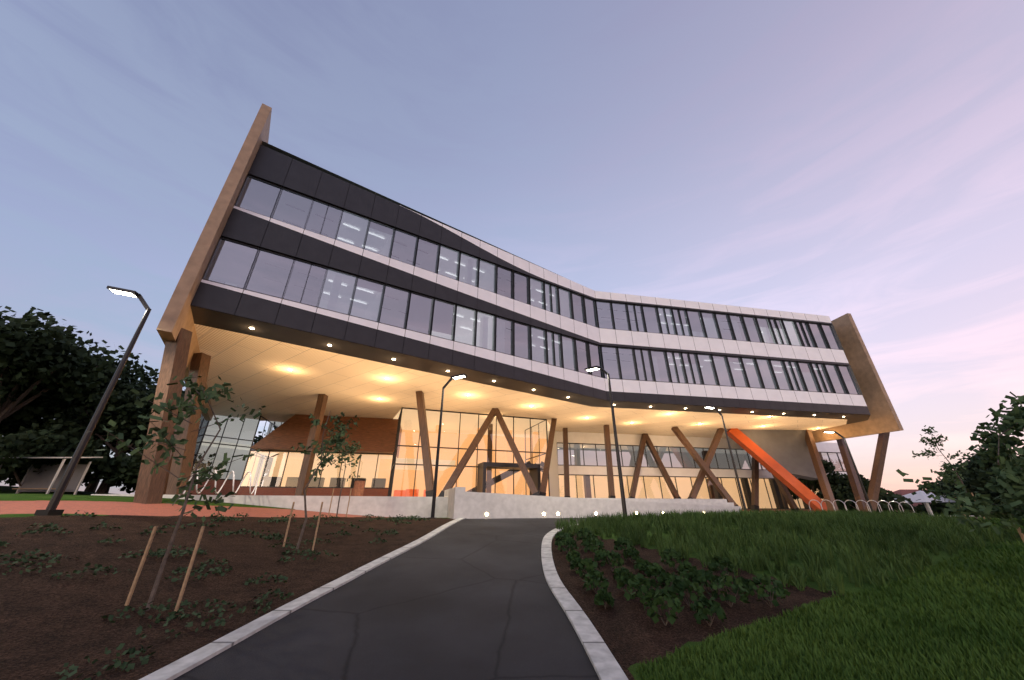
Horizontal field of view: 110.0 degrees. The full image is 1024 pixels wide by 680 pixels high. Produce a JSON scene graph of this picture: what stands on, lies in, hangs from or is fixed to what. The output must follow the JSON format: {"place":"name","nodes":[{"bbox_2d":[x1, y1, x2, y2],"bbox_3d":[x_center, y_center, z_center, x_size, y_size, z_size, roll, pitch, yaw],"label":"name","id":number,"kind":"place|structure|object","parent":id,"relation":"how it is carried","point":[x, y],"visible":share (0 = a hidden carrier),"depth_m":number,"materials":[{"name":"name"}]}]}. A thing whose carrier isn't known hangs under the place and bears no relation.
{"place":"outdoors","nodes":[
{"label":"outdoors","id":0,"kind":"place"},
{"bbox_2d":[0,500,392,517],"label":"brick path","id":1,"kind":"structure","parent":0,"point":[89,507],"depth_m":10.64,"materials":[{"name":"red brick"}]},
{"bbox_2d":[173,518,599,679],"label":"road asphalt","id":2,"kind":"structure","parent":0,"point":[469,599],"depth_m":4.50,"materials":[{"name":"grey asphalt"}]},
{"bbox_2d":[0,486,1023,679],"bbox_3d":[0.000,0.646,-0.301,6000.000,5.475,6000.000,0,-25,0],"label":"ground","id":3,"kind":"structure","parent":0,"point":[49,626],"depth_m":5.56,"materials":[{"name":"brown soil"}]},
{"bbox_2d":[0,412,65,450],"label":"tree","id":4,"kind":"object","parent":3,"relation":"on","point":[8,425],"visible":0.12,"depth_m":32.73,"materials":[{"name":"green plant"}]},
{"bbox_2d":[0,457,102,494],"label":"shelter","id":5,"kind":"object","parent":3,"relation":"on","point":[48,481],"visible":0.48,"depth_m":27.85,"materials":[{"name":"silver metal"}]},
{"bbox_2d":[0,421,111,493],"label":"tree","id":6,"kind":"object","parent":3,"relation":"on","point":[24,442],"visible":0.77,"depth_m":28.21,"materials":[{"name":"green plant"}]},
{"bbox_2d":[0,306,117,389],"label":"tree","id":7,"kind":"object","parent":3,"relation":"on","point":[21,319],"visible":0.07,"depth_m":32.00,"materials":[{"name":"green plant"}]},
{"bbox_2d":[0,311,147,424],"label":"tree","id":8,"kind":"object","parent":3,"relation":"on","point":[52,346],"visible":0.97,"depth_m":29.68,"materials":[{"name":"green plant"}]},
{"bbox_2d":[43,410,136,492],"bbox_3d":[-43.668,11.513,41.145,12.338,11.510,12.510,0,-25,0],"label":"tree","id":9,"kind":"object","parent":3,"relation":"on","point":[108,487],"visible":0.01,"depth_m":39.58,"materials":[{"name":"green plant"}]},
{"bbox_2d":[28,358,156,439],"bbox_3d":[-40.792,8.055,35.638,13.849,13.327,11.376,0,-25,0],"label":"tree","id":10,"kind":"object","parent":3,"relation":"on","point":[141,374],"visible":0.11,"depth_m":36.72,"materials":[{"name":"green plant"}]},
{"bbox_2d":[34,286,151,515],"bbox_3d":[-11.893,1.364,10.052,1.395,6.416,0.384,6,-26,-12],"label":"lamp post","id":11,"kind":"object","parent":3,"relation":"on","point":[51,510],"visible":0.93,"depth_m":9.76,"materials":[{"name":"black metal"}]},
{"bbox_2d":[42,380,185,493],"bbox_3d":[-36.106,9.075,33.703,10.216,10.592,9.525,0,-25,0],"label":"tree","id":12,"kind":"object","parent":3,"relation":"on","point":[119,403],"visible":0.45,"depth_m":32.02,"materials":[{"name":"green plant"}]},
{"bbox_2d":[55,364,185,491],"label":"tree","id":13,"kind":"object","parent":3,"relation":"on","point":[91,488],"visible":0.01,"depth_m":43.12,"materials":[{"name":"green plant"}]},
{"bbox_2d":[118,449,135,493],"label":"tree","id":14,"kind":"object","parent":3,"relation":"on","point":[123,488],"visible":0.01,"depth_m":39.70,"materials":[{"name":"green plant"}]},
{"bbox_2d":[85,443,216,488],"bbox_3d":[-33.186,12.116,34.370,10.473,6.249,10.167,0,-25,0],"label":"tree","id":15,"kind":"object","parent":3,"relation":"on","point":[125,468],"visible":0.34,"depth_m":30.41,"materials":[{"name":"green plant"}]},
{"bbox_2d":[90,371,278,611],"bbox_3d":[-5.126,2.088,5.430,1.675,3.615,2.187,-19,-31,35],"label":"sapling tree","id":16,"kind":"object","parent":3,"relation":"on","point":[190,408],"visible":0.98,"depth_m":5.43,"materials":[{"name":"green plant"}]},
{"bbox_2d":[0,510,429,679],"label":"groundcover plants","id":17,"kind":"object","parent":3,"relation":"on","point":[145,660],"visible":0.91,"depth_m":5.91,"materials":[{"name":"green plant"}]},
{"bbox_2d":[139,518,466,679],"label":"kerb","id":18,"kind":"structure","parent":3,"relation":"on","point":[182,665],"depth_m":4.53,"materials":[{"name":"grey concrete"}]},
{"bbox_2d":[283,412,361,549],"bbox_3d":[-4.752,3.507,9.099,1.729,3.401,1.700,0,-25,0],"label":"sapling tree","id":19,"kind":"object","parent":3,"relation":"on","point":[324,461],"visible":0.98,"depth_m":9.16,"materials":[{"name":"green plant"}]},
{"bbox_2d":[328,431,363,516],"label":"sapling tree","id":20,"kind":"object","parent":3,"relation":"on","point":[353,448],"visible":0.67,"depth_m":14.67,"materials":[{"name":"green plant"}]},
{"bbox_2d":[91,487,741,518],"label":"retaining wall","id":21,"kind":"structure","parent":3,"relation":"on","point":[456,502],"depth_m":16.34,"materials":[{"name":"concrete"}]},
{"bbox_2d":[352,478,365,495],"bbox_3d":[-8.300,8.014,19.434,0.580,1.000,0.580,0,-25,0],"label":"litter bin","id":22,"kind":"object","parent":21,"relation":"on","point":[359,485],"visible":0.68,"depth_m":19.27,"materials":[{"name":"orange wood"}]},
{"bbox_2d":[484,511,702,516],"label":"wall lights","id":23,"kind":"object","parent":21,"relation":"attached to","point":[486,514],"visible":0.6,"depth_m":16.53,"materials":[{"name":"white"}]},
{"bbox_2d":[428,373,466,518],"bbox_3d":[-3.015,4.857,17.007,1.400,6.670,0.394,-7,-26,14],"label":"lamp post","id":24,"kind":"object","parent":3,"relation":"on","point":[459,376],"visible":0.88,"depth_m":16.95,"materials":[{"name":"black metal"}]},
{"bbox_2d":[133,328,889,511],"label":"support columns","id":25,"kind":"structure","parent":3,"relation":"on","point":[153,488],"depth_m":24.76,"materials":[{"name":"brown wood"}]},
{"bbox_2d":[190,141,870,437],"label":"volume","id":26,"kind":"structure","parent":25,"relation":"on","point":[309,263],"depth_m":22.79,"materials":[{"name":"black"}]},
{"bbox_2d":[156,103,903,442],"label":"blade walls","id":27,"kind":"structure","parent":26,"relation":"on","point":[178,315],"depth_m":16.62,"materials":[{"name":"brown wood"}]},
{"bbox_2d":[248,327,844,428],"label":"ceiling lights","id":28,"kind":"object","parent":26,"relation":"attached to","point":[250,328],"visible":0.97,"depth_m":22.00,"materials":[{"name":"beige"}]},
{"bbox_2d":[190,407,846,511],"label":"glass curtain wall","id":29,"kind":"structure","parent":3,"relation":"on","point":[390,461],"depth_m":34.81,"materials":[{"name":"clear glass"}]},
{"bbox_2d":[585,366,626,515],"bbox_3d":[4.022,4.138,15.235,0.445,6.563,1.429,16,-29,-31],"label":"lamp post","id":30,"kind":"object","parent":3,"relation":"on","point":[622,492],"visible":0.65,"depth_m":14.69,"materials":[{"name":"black metal"}]},
{"bbox_2d":[554,528,790,626],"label":"shrubs","id":31,"kind":"object","parent":3,"relation":"on","point":[623,576],"visible":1,"depth_m":5.59,"materials":[{"name":"green plant"}]},
{"bbox_2d":[727,428,827,510],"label":"staircase","id":32,"kind":"structure","parent":3,"relation":"on","point":[783,457],"depth_m":34.65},
{"bbox_2d":[553,508,1023,596],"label":"grass tufts","id":33,"kind":"object","parent":3,"relation":"on","point":[898,525],"visible":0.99,"depth_m":8.66,"materials":[{"name":"green plant"}]},
{"bbox_2d":[786,459,849,499],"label":"tree","id":34,"kind":"object","parent":3,"relation":"on","point":[837,478],"visible":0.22,"depth_m":39.88,"materials":[{"name":"green plant"}]},
{"bbox_2d":[816,479,917,512],"bbox_3d":[35.774,16.488,36.795,7.246,4.541,6.624,-17,-30,31],"label":"tree","id":35,"kind":"object","parent":3,"relation":"on","point":[843,493],"visible":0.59,"depth_m":35.62,"materials":[{"name":"green plant"}]},
{"bbox_2d":[860,474,882,488],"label":"tree","id":36,"kind":"object","parent":3,"relation":"on","point":[862,477],"visible":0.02,"depth_m":49.54,"materials":[{"name":"white"}]},
{"bbox_2d":[893,489,931,513],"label":"house","id":37,"kind":"structure","parent":3,"relation":"on","point":[902,492],"depth_m":45.58,"materials":[{"name":"tile"}]},
{"bbox_2d":[895,490,955,514],"bbox_3d":[41.070,16.718,35.313,4.940,3.500,4.940,0,-25,0],"label":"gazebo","id":38,"kind":"object","parent":3,"relation":"on","point":[923,497],"visible":0.25,"depth_m":34.83,"materials":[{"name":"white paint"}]},
{"bbox_2d":[912,425,984,518],"bbox_3d":[17.846,5.403,14.678,1.500,3.866,1.497,0,-25,0],"label":"sapling tree","id":39,"kind":"object","parent":3,"relation":"on","point":[945,477],"visible":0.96,"depth_m":14.76,"materials":[{"name":"green plant"}]},
{"bbox_2d":[927,455,976,494],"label":"tree","id":40,"kind":"object","parent":3,"relation":"on","point":[960,462],"visible":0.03,"depth_m":40.58,"materials":[{"name":"green plant"}]},
{"bbox_2d":[940,463,968,475],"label":"tree","id":41,"kind":"object","parent":3,"relation":"on","point":[956,465],"depth_m":51.81,"materials":[{"name":"green plant"}]},
{"bbox_2d":[896,392,1023,541],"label":"young tree","id":42,"kind":"object","parent":3,"relation":"on","point":[1001,453],"visible":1,"depth_m":6.08,"materials":[{"name":"green plant"}]},
{"bbox_2d":[916,502,1007,515],"bbox_3d":[46.796,17.094,36.589,8.816,6.279,9.575,15,-29,-29],"label":"understory bush","id":43,"kind":"object","parent":3,"relation":"on","point":[921,508],"visible":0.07,"depth_m":37.71,"materials":[{"name":"green plant"}]},
{"bbox_2d":[936,449,1022,504],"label":"tree","id":44,"kind":"object","parent":3,"relation":"on","point":[973,471],"visible":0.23,"depth_m":32.29,"materials":[{"name":"green plant"}]},
{"bbox_2d":[966,480,1013,511],"bbox_3d":[41.827,13.182,28.289,7.354,4.979,7.700,14,-29,-28],"label":"understory bush","id":45,"kind":"object","parent":3,"relation":"on","point":[974,484],"visible":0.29,"depth_m":29.84,"materials":[{"name":"green plant"}]},
{"bbox_2d":[988,446,1023,492],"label":"tree","id":46,"kind":"object","parent":3,"relation":"on","point":[1000,470],"visible":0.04,"depth_m":27.62,"materials":[{"name":"green plant"}]},
{"bbox_2d":[0,0,1023,494],"label":"sky","id":47,"kind":"structure","parent":0,"point":[863,159],"materials":[{"name":"blue"}]},
{"bbox_2d":[636,517,1023,679],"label":"lawn","id":48,"kind":"structure","parent":0,"point":[957,654],"depth_m":4.13,"materials":[{"name":"green plant"}]},
{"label":"paving apron","id":49,"kind":"structure","parent":0,"visible":0},
{"bbox_2d":[183,469,913,512],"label":"bike racks","id":50,"kind":"object","parent":49,"relation":"on","point":[215,471],"visible":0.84,"depth_m":14.82,"materials":[{"name":"silver metal"}]},
{"bbox_2d":[703,405,746,509],"bbox_3d":[14.501,8.010,24.299,1.389,7.120,0.373,4,-25,-10],"label":"street lamp","id":51,"kind":"object","parent":49,"relation":"on","point":[735,470],"depth_m":24.30,"materials":[{"name":"black metal"}]},
{"bbox_2d":[822,431,872,510],"bbox_3d":[25.815,10.056,27.457,1.400,6.160,0.394,-7,-26,14],"label":"lamp post","id":52,"kind":"object","parent":49,"relation":"on","point":[863,488],"visible":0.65,"depth_m":27.39,"materials":[{"name":"black metal"}]}
]}

